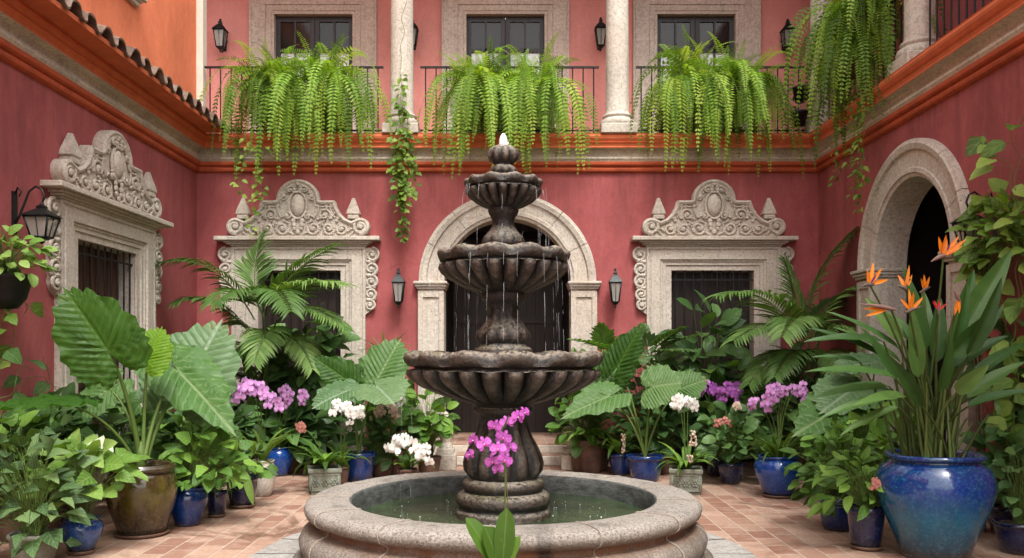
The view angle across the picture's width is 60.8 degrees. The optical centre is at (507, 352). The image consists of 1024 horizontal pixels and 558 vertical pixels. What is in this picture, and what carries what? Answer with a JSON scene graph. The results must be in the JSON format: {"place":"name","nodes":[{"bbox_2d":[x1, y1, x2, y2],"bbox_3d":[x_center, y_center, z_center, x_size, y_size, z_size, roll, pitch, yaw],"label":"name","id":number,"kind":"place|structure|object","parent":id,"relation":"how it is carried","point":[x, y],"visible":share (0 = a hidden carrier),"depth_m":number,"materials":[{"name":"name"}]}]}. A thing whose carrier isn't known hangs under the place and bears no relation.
{"place":"outdoors","nodes":[
{"label":"outdoors","id":0,"kind":"place"},
{"bbox_2d":[465,407,529,557],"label":"potted orchid","id":1,"kind":"object","parent":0,"point":[500,540],"visible":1,"depth_m":3.57,"materials":[{"name":"plant"}]},
{"bbox_2d":[0,462,1023,557],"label":"floor","id":2,"kind":"structure","parent":0,"point":[745,513],"depth_m":8.13,"materials":[{"name":"tile"}]},
{"bbox_2d":[0,409,65,541],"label":"leafy shrub","id":3,"kind":"object","parent":2,"relation":"on","point":[23,417],"visible":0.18,"depth_m":7.60,"materials":[{"name":"green plant"}]},
{"bbox_2d":[0,391,98,527],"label":"leafy shrub","id":4,"kind":"object","parent":2,"relation":"on","point":[56,425],"visible":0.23,"depth_m":7.87,"materials":[{"name":"green plant"}]},
{"bbox_2d":[0,426,99,557],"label":"potted syngonium","id":5,"kind":"object","parent":2,"relation":"on","point":[34,537],"visible":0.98,"depth_m":6.69,"materials":[{"name":"plant"}]},
{"bbox_2d":[21,382,127,521],"bbox_3d":[-4.310,0.968,8.530,1.093,1.364,1.149,0,0,0],"label":"leafy shrub","id":6,"kind":"object","parent":2,"relation":"on","point":[77,414],"visible":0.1,"depth_m":8.58,"materials":[{"name":"green plant"}]},
{"bbox_2d":[12,428,154,555],"bbox_3d":[-3.432,1.135,7.138,0.975,1.021,0.886,0,0,0],"label":"potted caladium","id":7,"kind":"object","parent":2,"relation":"on","point":[121,460],"visible":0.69,"depth_m":7.08,"materials":[{"name":"green plant"}]},
{"bbox_2d":[0,0,228,507],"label":"house wing","id":8,"kind":"structure","parent":2,"relation":"on","point":[107,116],"depth_m":9.99,"materials":[{"name":"red paint"}]},
{"bbox_2d":[0,224,57,308],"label":"wall basket","id":9,"kind":"object","parent":8,"relation":"attached to","point":[16,283],"depth_m":7.67,"materials":[{"name":"metal"}]},
{"bbox_2d":[0,302,42,368],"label":"trailing vine","id":10,"kind":"object","parent":9,"relation":"hanging from","point":[36,309],"visible":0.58,"depth_m":7.86,"materials":[{"name":"green plant"}]},
{"bbox_2d":[0,344,58,449],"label":"climbing vine","id":11,"kind":"object","parent":8,"relation":"attached to","point":[13,355],"visible":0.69,"depth_m":8.09,"materials":[{"name":"green plant"}]},
{"bbox_2d":[11,185,62,243],"bbox_3d":[-4.496,-1.310,8.300,0.412,0.561,0.280,0,0,0],"label":"wall lantern","id":12,"kind":"object","parent":8,"relation":"attached to","point":[41,220],"depth_m":8.26,"materials":[{"name":"metal"}]},
{"bbox_2d":[40,130,173,492],"bbox_3d":[-4.742,-0.474,10.250,0.515,4.247,2.964,0,0,0],"label":"window","id":13,"kind":"structure","parent":8,"relation":"in","point":[99,195],"depth_m":10.11,"materials":[{"name":"stone"}]},
{"bbox_2d":[127,0,147,6],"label":"window","id":14,"kind":"structure","parent":8,"relation":"in","point":[136,3],"depth_m":10.94,"materials":[{"name":"stone"}]},
{"bbox_2d":[0,286,240,538],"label":"potted elephant ear","id":15,"kind":"object","parent":2,"relation":"on","point":[190,373],"visible":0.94,"depth_m":7.75},
{"bbox_2d":[80,381,181,483],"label":"leafy shrub","id":16,"kind":"object","parent":2,"relation":"on","point":[135,401],"visible":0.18,"depth_m":9.32,"materials":[{"name":"green plant"}]},
{"bbox_2d":[146,408,182,448],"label":"leafy shrub","id":17,"kind":"object","parent":2,"relation":"on","point":[161,426],"visible":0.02,"depth_m":11.16,"materials":[{"name":"green plant"}]},
{"bbox_2d":[146,410,223,481],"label":"leafy shrub","id":18,"kind":"object","parent":2,"relation":"on","point":[178,420],"visible":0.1,"depth_m":9.46,"materials":[{"name":"green plant"}]},
{"bbox_2d":[158,422,257,526],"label":"potted shrub","id":19,"kind":"object","parent":2,"relation":"on","point":[191,501],"visible":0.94,"depth_m":8.22,"materials":[{"name":"green plant"}]},
{"bbox_2d":[161,396,269,480],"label":"leafy shrub","id":20,"kind":"object","parent":2,"relation":"on","point":[242,424],"visible":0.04,"depth_m":10.87,"materials":[{"name":"green plant"}]},
{"bbox_2d":[207,477,237,517],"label":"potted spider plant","id":21,"kind":"object","parent":2,"relation":"on","point":[216,503],"visible":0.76,"depth_m":8.68,"materials":[{"name":"plant"}]},
{"bbox_2d":[205,429,277,508],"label":"potted shrub","id":22,"kind":"object","parent":2,"relation":"on","point":[244,496],"visible":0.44,"depth_m":9.22,"materials":[{"name":"green plant"}]},
{"bbox_2d":[154,225,361,472],"bbox_3d":[-3.221,-0.067,11.665,2.718,3.434,1.691,0,0,19],"label":"potted palm","id":23,"kind":"object","parent":2,"relation":"on","point":[260,293],"visible":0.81,"depth_m":11.65,"materials":[{"name":"plant"}]},
{"bbox_2d":[231,377,298,496],"bbox_3d":[-2.793,0.960,10.000,0.897,1.380,1.071,0,0,28],"label":"potted orchid","id":24,"kind":"object","parent":2,"relation":"on","point":[254,388],"visible":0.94,"depth_m":9.91,"materials":[{"name":"plant"}]},
{"bbox_2d":[231,338,303,427],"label":"leafy shrub","id":25,"kind":"object","parent":2,"relation":"on","point":[241,374],"visible":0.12,"depth_m":12.42,"materials":[{"name":"green plant"}]},
{"bbox_2d":[262,384,309,476],"bbox_3d":[-3.044,1.029,11.715,1.094,1.242,1.017,0,0,0],"label":"potted orchid","id":26,"kind":"object","parent":2,"relation":"on","point":[283,457],"visible":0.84,"depth_m":11.54,"materials":[{"name":"ceramic"}]},
{"bbox_2d":[234,387,348,473],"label":"leafy shrub","id":27,"kind":"object","parent":2,"relation":"on","point":[322,424],"visible":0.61,"depth_m":11.79,"materials":[{"name":"green plant"}]},
{"bbox_2d":[257,303,361,467],"bbox_3d":[-2.890,0.471,12.579,1.606,2.358,1.084,0,0,0],"label":"philodendron","id":28,"kind":"object","parent":2,"relation":"on","point":[327,340],"visible":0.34,"depth_m":12.38,"materials":[{"name":"plant"}]},
{"bbox_2d":[293,421,361,494],"bbox_3d":[-2.127,1.224,10.323,0.820,0.853,0.766,0,0,-41],"label":"potted bromeliad","id":29,"kind":"object","parent":2,"relation":"on","point":[323,474],"visible":0.99,"depth_m":10.16,"materials":[{"name":"stone"}]},
{"bbox_2d":[309,398,370,483],"bbox_3d":[-2.067,1.104,10.889,0.842,1.092,0.847,0,0,-14],"label":"potted orchid","id":30,"kind":"object","parent":2,"relation":"on","point":[347,407],"visible":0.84,"depth_m":10.64,"materials":[{"name":"plant"}]},
{"bbox_2d":[311,339,410,481],"bbox_3d":[-1.887,0.729,11.088,1.330,1.842,0.960,0,0,0],"label":"potted elephant ear","id":31,"kind":"object","parent":2,"relation":"on","point":[383,367],"visible":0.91,"depth_m":11.21},
{"bbox_2d":[331,385,419,450],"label":"leafy shrub","id":32,"kind":"object","parent":2,"relation":"on","point":[371,406],"visible":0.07,"depth_m":12.37,"materials":[{"name":"green plant"}]},
{"bbox_2d":[338,402,433,477],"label":"leafy shrub","id":33,"kind":"object","parent":2,"relation":"on","point":[382,468],"visible":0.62,"depth_m":11.54,"materials":[{"name":"green plant"}]},
{"bbox_2d":[356,332,416,454],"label":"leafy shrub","id":34,"kind":"object","parent":2,"relation":"on","point":[378,344],"visible":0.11,"depth_m":12.60,"materials":[{"name":"plant"}]},
{"bbox_2d":[369,396,419,474],"bbox_3d":[-1.499,1.116,11.739,0.757,1.068,0.694,0,0,0],"label":"potted orchid","id":35,"kind":"object","parent":2,"relation":"on","point":[394,411],"visible":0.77,"depth_m":11.73,"materials":[{"name":"plant"}]},
{"bbox_2d":[384,433,434,474],"bbox_3d":[-1.185,1.311,10.702,0.630,0.677,0.605,0,0,0],"label":"potted orchid","id":36,"kind":"object","parent":2,"relation":"on","point":[398,443],"visible":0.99,"depth_m":10.53,"materials":[{"name":"plant"}]},
{"bbox_2d":[392,380,460,472],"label":"leafy shrub","id":37,"kind":"object","parent":2,"relation":"on","point":[418,420],"visible":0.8,"depth_m":11.56,"materials":[{"name":"green plant"}]},
{"bbox_2d":[435,411,456,469],"bbox_3d":[-0.875,1.240,12.350,0.300,0.820,0.300,0,0,0],"label":"stone post","id":38,"kind":"object","parent":2,"relation":"on","point":[446,451],"visible":0.49,"depth_m":12.23,"materials":[{"name":"beige stone"}]},
{"bbox_2d":[249,532,755,557],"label":"fountain apron","id":39,"kind":"object","parent":2,"relation":"on","point":[723,548],"visible":0.23,"depth_m":7.22,"materials":[{"name":"beige stone"}]},
{"bbox_2d":[293,144,713,557],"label":"tiered fountain","id":40,"kind":"object","parent":39,"relation":"on","point":[502,370],"visible":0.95,"depth_m":6.67,"materials":[{"name":"stone"}]},
{"bbox_2d":[363,493,643,524],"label":"water","id":41,"kind":"structure","parent":40,"relation":"in","point":[437,508],"depth_m":7.31,"materials":[{"name":"green liquid"}]},
{"bbox_2d":[499,133,508,144],"bbox_3d":[-0.036,-1.716,7.067,0.077,0.118,0.090,0,0,-31],"label":"water spout","id":42,"kind":"object","parent":40,"relation":"on","point":[503,139],"visible":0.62,"depth_m":7.03,"materials":[{"name":"white liquid"}]},
{"bbox_2d":[197,0,876,465],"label":"house wing","id":43,"kind":"structure","parent":2,"relation":"on","point":[655,234],"depth_m":13.20,"materials":[{"name":"red paint"}]},
{"bbox_2d":[212,19,228,52],"bbox_3d":[-4.641,-5.118,14.149,0.217,0.550,0.315,0,0,0],"label":"wall lantern","id":44,"kind":"object","parent":43,"relation":"attached to","point":[220,32],"depth_m":14.04,"materials":[{"name":"metal"}]},
{"bbox_2d":[199,31,392,186],"bbox_3d":[-3.034,-3.492,12.882,2.760,2.354,1.907,0,0,10],"label":"hanging fern","id":45,"kind":"object","parent":43,"relation":"hanging from","point":[325,89],"visible":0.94,"depth_m":12.52,"materials":[{"name":"green plant"}]},
{"bbox_2d":[230,138,272,236],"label":"trailing vine","id":46,"kind":"object","parent":45,"relation":"hanging from","point":[260,181],"visible":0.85,"depth_m":12.63,"materials":[{"name":"green plant"}]},
{"bbox_2d":[213,179,380,460],"bbox_3d":[-3.146,-0.474,13.242,2.470,4.247,0.515,0,0,0],"label":"window","id":47,"kind":"structure","parent":43,"relation":"in","point":[299,222],"depth_m":13.11,"materials":[{"name":"stone"}]},
{"bbox_2d":[249,0,376,132],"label":"balcony door","id":48,"kind":"structure","parent":43,"relation":"in","point":[278,21],"depth_m":14.27,"materials":[{"name":"stone"}]},
{"bbox_2d":[391,268,405,307],"bbox_3d":[-1.625,-0.957,13.054,0.197,0.600,0.304,0,0,0],"label":"wall lantern","id":49,"kind":"object","parent":43,"relation":"attached to","point":[398,283],"depth_m":12.94,"materials":[{"name":"metal"}]},
{"bbox_2d":[386,0,421,242],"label":"trailing vine","id":50,"kind":"object","parent":43,"relation":"hanging from","point":[403,183],"visible":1,"depth_m":12.76,"materials":[{"name":"green plant"}]},
{"bbox_2d":[413,19,418,50],"bbox_3d":[-1.539,-5.142,14.154,0.197,0.550,0.304,0,0,0],"label":"wall lantern","id":51,"kind":"object","parent":43,"relation":"attached to","point":[415,31],"depth_m":14.04,"materials":[{"name":"metal"}]},
{"bbox_2d":[442,0,568,132],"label":"balcony door","id":52,"kind":"structure","parent":43,"relation":"in","point":[467,25],"depth_m":14.27,"materials":[{"name":"stone"}]},
{"bbox_2d":[415,32,598,178],"bbox_3d":[-0.029,-3.499,12.801,2.730,2.188,1.871,0,0,0],"label":"hanging fern","id":53,"kind":"object","parent":43,"relation":"hanging from","point":[525,96],"visible":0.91,"depth_m":12.51,"materials":[{"name":"green plant"}]},
{"bbox_2d":[453,239,561,432],"bbox_3d":[0.000,-0.290,15.132,1.890,3.360,0.095,0,0,0],"label":"entrance door","id":54,"kind":"structure","parent":43,"relation":"in","point":[470,312],"depth_m":15.13,"materials":[{"name":"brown wood"}]},
{"bbox_2d":[594,17,605,50],"bbox_3d":[1.504,-5.142,14.151,0.207,0.550,0.310,0,0,0],"label":"wall lantern","id":55,"kind":"object","parent":43,"relation":"attached to","point":[600,31],"depth_m":14.04,"materials":[{"name":"metal"}]},
{"bbox_2d":[608,268,622,307],"bbox_3d":[1.603,-0.957,13.054,0.197,0.600,0.304,0,0,0],"label":"wall lantern","id":56,"kind":"object","parent":43,"relation":"attached to","point":[615,283],"depth_m":12.94,"materials":[{"name":"metal"}]},
{"bbox_2d":[633,0,760,132],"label":"balcony door","id":57,"kind":"structure","parent":43,"relation":"in","point":[655,22],"depth_m":14.27,"materials":[{"name":"stone"}]},
{"bbox_2d":[631,179,798,461],"bbox_3d":[3.097,-0.474,13.242,2.470,4.247,0.515,0,0,0],"label":"window","id":58,"kind":"structure","parent":43,"relation":"in","point":[711,230],"depth_m":13.11,"materials":[{"name":"stone"}]},
{"bbox_2d":[629,26,804,177],"bbox_3d":[3.011,-3.563,12.874,2.614,2.268,1.838,0,0,0],"label":"hanging fern","id":59,"kind":"object","parent":43,"relation":"hanging from","point":[739,92],"visible":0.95,"depth_m":12.57,"materials":[{"name":"green plant"}]},
{"bbox_2d":[779,19,794,51],"bbox_3d":[4.524,-5.118,14.149,0.217,0.550,0.315,0,0,0],"label":"wall lantern","id":60,"kind":"object","parent":43,"relation":"attached to","point":[784,32],"depth_m":14.04,"materials":[{"name":"metal"}]},
{"bbox_2d":[782,103,816,127],"bbox_3d":[4.382,-3.540,13.003,0.401,0.333,0.445,0,0,-41],"label":"rail pot","id":61,"kind":"object","parent":43,"relation":"attached to","point":[802,115],"visible":0.68,"depth_m":12.93,"materials":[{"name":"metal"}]},
{"bbox_2d":[786,77,813,103],"bbox_3d":[4.387,-3.896,13.004,0.458,0.328,0.369,0,0,0],"label":"rail pot","id":62,"kind":"object","parent":43,"relation":"hanging from","point":[795,89],"visible":0.69,"depth_m":12.95,"materials":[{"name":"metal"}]},
{"bbox_2d":[560,425,576,469],"bbox_3d":[0.906,1.340,12.350,0.300,0.620,0.300,0,0,0],"label":"stone post","id":63,"kind":"object","parent":2,"relation":"on","point":[565,461],"visible":0.38,"depth_m":12.23,"materials":[{"name":"beige stone"}]},
{"bbox_2d":[545,390,623,471],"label":"leafy shrub","id":64,"kind":"object","parent":2,"relation":"on","point":[555,427],"visible":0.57,"depth_m":12.00,"materials":[{"name":"green plant"}]},
{"bbox_2d":[563,419,618,473],"bbox_3d":[1.114,1.266,11.996,0.935,0.769,0.844,0,0,0],"label":"potted bromeliad","id":65,"kind":"object","parent":2,"relation":"on","point":[590,457],"visible":0.69,"depth_m":11.85,"materials":[{"name":"ceramic"}]},
{"bbox_2d":[566,322,616,471],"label":"split leaf plant","id":66,"kind":"object","parent":2,"relation":"on","point":[602,334],"visible":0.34,"depth_m":12.17,"materials":[{"name":"plant"}]},
{"bbox_2d":[577,426,656,475],"bbox_3d":[1.484,1.317,11.720,0.917,0.665,1.122,0,0,41],"label":"potted bromeliad","id":67,"kind":"object","parent":2,"relation":"on","point":[619,462],"visible":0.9,"depth_m":11.63,"materials":[{"name":"ceramic"}]},
{"bbox_2d":[561,320,708,481],"bbox_3d":[1.643,0.616,11.326,2.004,2.069,1.022,0,0,0],"label":"potted elephant ear","id":68,"kind":"object","parent":2,"relation":"on","point":[622,353],"visible":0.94,"depth_m":11.19},
{"bbox_2d":[622,346,686,452],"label":"leafy shrub","id":69,"kind":"object","parent":2,"relation":"on","point":[632,385],"visible":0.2,"depth_m":12.55,"materials":[{"name":"green plant"}]},
{"bbox_2d":[604,387,711,474],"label":"leafy shrub","id":70,"kind":"object","parent":2,"relation":"on","point":[664,435],"visible":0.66,"depth_m":11.77,"materials":[{"name":"green plant"}]},
{"bbox_2d":[638,323,698,464],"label":"split leaf plant","id":71,"kind":"object","parent":2,"relation":"on","point":[651,339],"visible":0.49,"depth_m":12.08,"materials":[{"name":"plant"}]},
{"bbox_2d":[650,392,717,495],"bbox_3d":[2.101,1.059,10.221,0.768,1.181,0.864,0,0,-43],"label":"potted orchid","id":72,"kind":"object","parent":2,"relation":"on","point":[685,474],"visible":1,"depth_m":10.13,"materials":[{"name":"plant"}]},
{"bbox_2d":[657,289,754,468],"bbox_3d":[2.814,0.371,12.516,1.622,2.558,1.169,0,0,0],"label":"broad leaved plant","id":73,"kind":"object","parent":2,"relation":"on","point":[731,321],"visible":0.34,"depth_m":12.36,"materials":[{"name":"green plant"}]},
{"bbox_2d":[657,360,770,453],"bbox_3d":[2.896,0.875,12.238,1.618,1.551,1.078,0,0,0],"label":"leafy shrub","id":74,"kind":"object","parent":2,"relation":"on","point":[717,377],"visible":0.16,"depth_m":12.09,"materials":[{"name":"green plant"}]},
{"bbox_2d":[694,380,749,476],"bbox_3d":[2.780,1.004,11.632,0.806,1.293,0.927,0,0,-18],"label":"potted orchid","id":75,"kind":"object","parent":2,"relation":"on","point":[731,390],"visible":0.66,"depth_m":11.56,"materials":[{"name":"purple plant"}]},
{"bbox_2d":[689,401,776,484],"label":"flowering shrub","id":76,"kind":"object","parent":2,"relation":"on","point":[730,467],"visible":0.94,"depth_m":10.87,"materials":[{"name":"green plant"}]},
{"bbox_2d":[734,380,812,498],"bbox_3d":[3.066,0.980,9.946,0.956,1.332,1.000,0,0,-14],"label":"potted orchid","id":77,"kind":"object","parent":2,"relation":"on","point":[771,463],"visible":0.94,"depth_m":9.83,"materials":[{"name":"ceramic"}]},
{"bbox_2d":[703,225,863,456],"bbox_3d":[3.773,-0.040,11.629,2.597,3.380,1.428,0,0,-29],"label":"potted palm","id":78,"kind":"object","parent":2,"relation":"on","point":[799,325],"visible":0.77,"depth_m":11.55,"materials":[{"name":"plant"}]},
{"bbox_2d":[743,341,826,445],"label":"leafy shrub","id":79,"kind":"object","parent":2,"relation":"on","point":[795,346],"visible":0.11,"depth_m":12.38,"materials":[{"name":"green plant"}]},
{"bbox_2d":[746,372,827,464],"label":"leafy shrub","id":80,"kind":"object","parent":2,"relation":"on","point":[791,416],"visible":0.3,"depth_m":11.47,"materials":[{"name":"green plant"}]},
{"bbox_2d":[779,414,882,531],"bbox_3d":[3.082,1.110,8.144,1.004,1.080,0.954,0,0,0],"label":"potted shrub","id":81,"kind":"object","parent":2,"relation":"on","point":[834,518],"visible":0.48,"depth_m":8.06,"materials":[{"name":"green plant"}]},
{"bbox_2d":[803,443,900,550],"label":"potted shrub","id":82,"kind":"object","parent":2,"relation":"on","point":[866,517],"visible":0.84,"depth_m":7.26,"materials":[{"name":"green plant"}]},
{"bbox_2d":[790,352,920,447],"bbox_3d":[3.696,0.820,9.558,1.492,1.661,1.089,0,0,0],"label":"potted elephant ear","id":83,"kind":"object","parent":2,"relation":"on","point":[812,411],"visible":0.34,"depth_m":9.49},
{"bbox_2d":[814,401,920,499],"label":"leafy shrub","id":84,"kind":"object","parent":2,"relation":"on","point":[877,426],"visible":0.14,"depth_m":8.86,"materials":[{"name":"green plant"}]},
{"bbox_2d":[804,236,1023,557],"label":"potted bird of paradise","id":85,"kind":"object","parent":2,"relation":"on","point":[937,498],"visible":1,"depth_m":6.84,"materials":[{"name":"green plant"}]},
{"bbox_2d":[809,0,1023,520],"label":"house wing","id":86,"kind":"structure","parent":2,"relation":"on","point":[956,86],"depth_m":10.13,"materials":[{"name":"red paint"}]},
{"bbox_2d":[828,61,870,212],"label":"trailing vine","id":87,"kind":"object","parent":86,"relation":"hanging from","point":[855,116],"visible":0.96,"depth_m":10.96,"materials":[{"name":"green plant"}]},
{"bbox_2d":[783,0,947,168],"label":"hanging fern","id":88,"kind":"object","parent":86,"relation":"hanging from","point":[852,32],"visible":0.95,"depth_m":10.87,"materials":[{"name":"green plant"}]},
{"bbox_2d":[949,191,996,243],"bbox_3d":[4.520,-1.280,8.420,0.399,0.560,0.259,0,0,0],"label":"wall lantern","id":89,"kind":"object","parent":86,"relation":"attached to","point":[962,234],"depth_m":8.41,"materials":[{"name":"metal"}]},
{"bbox_2d":[953,116,1023,437],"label":"climbing vine","id":90,"kind":"object","parent":86,"relation":"attached to","point":[1010,313],"visible":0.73,"depth_m":7.71,"materials":[{"name":"green plant"}]},
{"bbox_2d":[945,178,1023,531],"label":"climbing shrub","id":91,"kind":"object","parent":2,"relation":"on","point":[983,226],"visible":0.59,"depth_m":8.00,"materials":[{"name":"green plant"}]},
{"bbox_2d":[952,294,1023,502],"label":"leafy shrub","id":92,"kind":"object","parent":2,"relation":"on","point":[1000,327],"visible":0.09,"depth_m":8.06,"materials":[{"name":"green plant"}]},
{"bbox_2d":[958,399,1023,534],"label":"leafy shrub","id":93,"kind":"object","parent":2,"relation":"on","point":[981,441],"visible":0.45,"depth_m":7.75,"materials":[{"name":"green plant"}]},
{"bbox_2d":[988,435,1023,555],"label":"potted shrub","id":94,"kind":"object","parent":2,"relation":"on","point":[1009,532],"visible":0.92,"depth_m":7.17,"materials":[{"name":"green plant"}]},
{"bbox_2d":[555,346,632,429],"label":"leafy shrub","id":95,"kind":"object","parent":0,"point":[570,396],"visible":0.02,"depth_m":12.55,"materials":[{"name":"green plant"}]},
{"bbox_2d":[806,374,854,469],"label":"leafy shrub","id":96,"kind":"object","parent":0,"point":[808,458],"visible":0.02,"depth_m":11.00,"materials":[{"name":"green plant"}]}
]}

